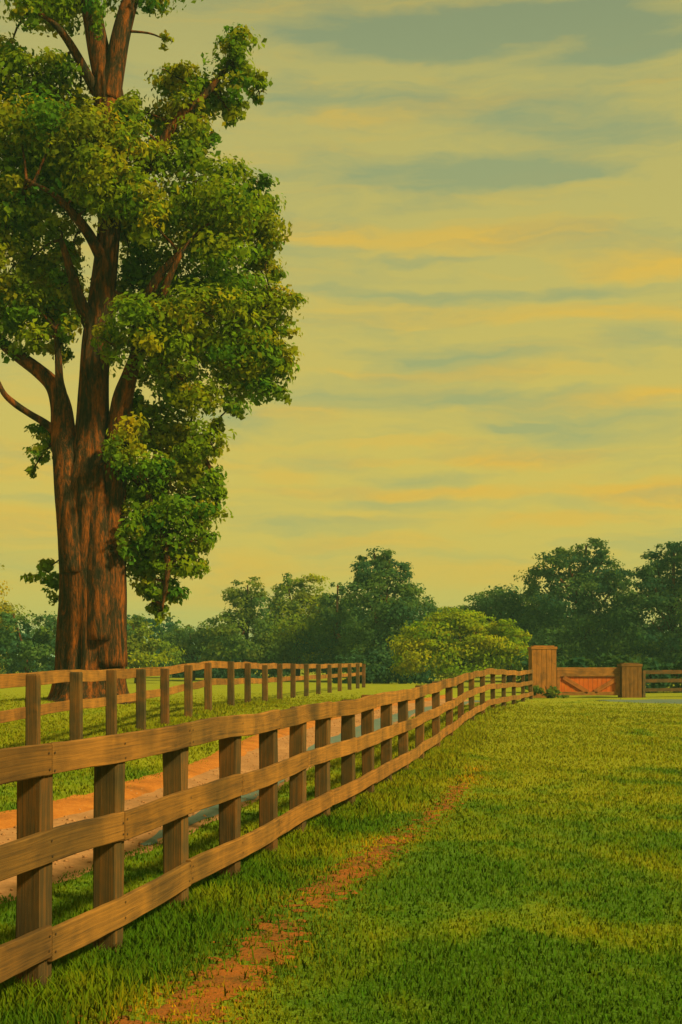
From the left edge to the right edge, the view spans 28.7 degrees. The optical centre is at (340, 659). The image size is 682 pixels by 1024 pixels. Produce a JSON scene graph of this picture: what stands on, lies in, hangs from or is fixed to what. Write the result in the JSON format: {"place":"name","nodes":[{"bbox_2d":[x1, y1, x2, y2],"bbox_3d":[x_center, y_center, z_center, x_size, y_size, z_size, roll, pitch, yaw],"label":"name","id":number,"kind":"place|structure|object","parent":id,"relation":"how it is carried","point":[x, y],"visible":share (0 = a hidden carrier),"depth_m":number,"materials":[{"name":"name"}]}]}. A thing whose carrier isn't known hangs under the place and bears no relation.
{"place":"outdoors","nodes":[
{"label":"outdoors","id":0,"kind":"place"},
{"bbox_2d":[0,698,478,903],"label":"path","id":1,"kind":"structure","parent":0,"point":[77,862],"depth_m":14.33,"materials":[{"name":"brown soil"}]},
{"bbox_2d":[0,705,425,893],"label":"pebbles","id":2,"kind":"object","parent":1,"relation":"on","point":[85,856],"visible":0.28,"depth_m":15.61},
{"bbox_2d":[0,695,444,829],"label":"dirt road","id":3,"kind":"structure","parent":1,"relation":"on","point":[63,807],"depth_m":16.80,"materials":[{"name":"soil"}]},
{"bbox_2d":[138,700,479,844],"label":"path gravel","id":4,"kind":"structure","parent":1,"relation":"on","point":[212,811],"depth_m":16.76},
{"bbox_2d":[67,777,481,1023],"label":"footpath","id":5,"kind":"structure","parent":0,"point":[215,991],"depth_m":7.81,"materials":[{"name":"soil"}]},
{"bbox_2d":[0,661,681,1023],"bbox_3d":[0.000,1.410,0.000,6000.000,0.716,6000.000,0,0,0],"label":"ground","id":6,"kind":"structure","parent":0,"point":[152,682],"depth_m":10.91,"materials":[{"name":"green plant"}]},
{"bbox_2d":[0,565,29,673],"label":"tree","id":7,"kind":"object","parent":6,"relation":"on","point":[5,607],"visible":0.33,"depth_m":103.90,"materials":[{"name":"green plant"}]},
{"bbox_2d":[0,610,56,673],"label":"bush","id":8,"kind":"object","parent":6,"relation":"on","point":[11,639],"visible":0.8,"depth_m":97.18,"materials":[{"name":"green plant"}]},
{"bbox_2d":[0,0,308,704],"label":"tree","id":9,"kind":"object","parent":6,"relation":"on","point":[67,154],"visible":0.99,"depth_m":35.42,"materials":[{"name":"green plant"}]},
{"bbox_2d":[125,614,185,682],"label":"bush","id":10,"kind":"object","parent":6,"relation":"on","point":[139,647],"visible":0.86,"depth_m":96.18,"materials":[{"name":"green plant"}]},
{"bbox_2d":[0,661,365,745],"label":"rail fence","id":11,"kind":"object","parent":6,"relation":"on","point":[32,711],"visible":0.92,"depth_m":26.41,"materials":[{"name":"brown wood"}]},
{"bbox_2d":[159,621,234,680],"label":"tree","id":12,"kind":"object","parent":6,"relation":"on","point":[183,643],"visible":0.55,"depth_m":111.39,"materials":[{"name":"green plant"}]},
{"bbox_2d":[190,576,297,677],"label":"tree","id":13,"kind":"object","parent":6,"relation":"on","point":[231,642],"visible":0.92,"depth_m":106.99,"materials":[{"name":"green plant"}]},
{"bbox_2d":[0,668,532,988],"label":"rail fence","id":14,"kind":"object","parent":6,"relation":"on","point":[29,856],"visible":0.97,"depth_m":9.26,"materials":[{"name":"brown wood"}]},
{"bbox_2d":[249,572,338,680],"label":"tree","id":15,"kind":"object","parent":6,"relation":"on","point":[293,623],"visible":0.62,"depth_m":108.98,"materials":[{"name":"green plant"}]},
{"bbox_2d":[288,582,379,677],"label":"tree","id":16,"kind":"object","parent":6,"relation":"on","point":[327,644],"visible":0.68,"depth_m":106.48,"materials":[{"name":"green plant"}]},
{"bbox_2d":[0,605,677,678],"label":"woods","id":17,"kind":"object","parent":6,"relation":"on","point":[222,674],"visible":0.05,"depth_m":127.84,"materials":[{"name":"green plant"}]},
{"bbox_2d":[326,646,438,683],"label":"hedge","id":18,"kind":"object","parent":6,"relation":"on","point":[375,660],"visible":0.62,"depth_m":91.25,"materials":[{"name":"green plant"}]},
{"bbox_2d":[337,546,448,682],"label":"tree","id":19,"kind":"object","parent":6,"relation":"on","point":[407,606],"visible":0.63,"depth_m":101.01,"materials":[{"name":"green plant"}]},
{"bbox_2d":[385,606,531,679],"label":"bush","id":20,"kind":"object","parent":6,"relation":"on","point":[488,650],"visible":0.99,"depth_m":83.08,"materials":[{"name":"green plant"}]},
{"bbox_2d":[422,584,568,681],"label":"tree","id":21,"kind":"object","parent":6,"relation":"on","point":[512,605],"visible":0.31,"depth_m":106.80,"materials":[{"name":"green plant"}]},
{"bbox_2d":[528,646,556,697],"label":"gate pillar","id":22,"kind":"structure","parent":6,"relation":"on","point":[542,662],"depth_m":61.42,"materials":[{"name":"brown wood"}]},
{"bbox_2d":[528,685,568,697],"bbox_3d":[9.322,1.530,60.425,1.924,0.832,0.926,0,0,26],"label":"shrub","id":23,"kind":"object","parent":6,"relation":"on","point":[551,691],"visible":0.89,"depth_m":60.35,"materials":[{"name":"green plant"}]},
{"bbox_2d":[510,537,658,669],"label":"tree","id":24,"kind":"object","parent":6,"relation":"on","point":[574,642],"visible":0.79,"depth_m":102.88,"materials":[{"name":"green plant"}]},
{"bbox_2d":[511,651,681,692],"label":"hedge","id":25,"kind":"object","parent":6,"relation":"on","point":[647,663],"visible":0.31,"depth_m":70.68,"materials":[{"name":"green plant"}]},
{"bbox_2d":[617,663,642,697],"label":"gate pillar","id":26,"kind":"structure","parent":6,"relation":"on","point":[630,680],"depth_m":61.53,"materials":[{"name":"brown wood"}]},
{"bbox_2d":[557,667,619,694],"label":"gate","id":27,"kind":"structure","parent":26,"relation":"attached to","point":[588,680],"depth_m":61.76,"materials":[{"name":"brown wood"}]},
{"bbox_2d":[593,541,681,682],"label":"tree","id":28,"kind":"object","parent":6,"relation":"on","point":[664,593],"visible":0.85,"depth_m":99.24,"materials":[{"name":"green plant"}]},
{"bbox_2d":[642,670,681,697],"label":"rail fence","id":29,"kind":"object","parent":6,"relation":"on","point":[644,682],"visible":0.91,"depth_m":62.41,"materials":[{"name":"brown wood"}]},
{"bbox_2d":[0,0,681,656],"label":"sky","id":30,"kind":"structure","parent":0,"point":[483,206],"materials":[{"name":"yellow"}]},
{"bbox_2d":[602,699,681,703],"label":"road","id":31,"kind":"structure","parent":0,"point":[678,701],"depth_m":55.94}
]}

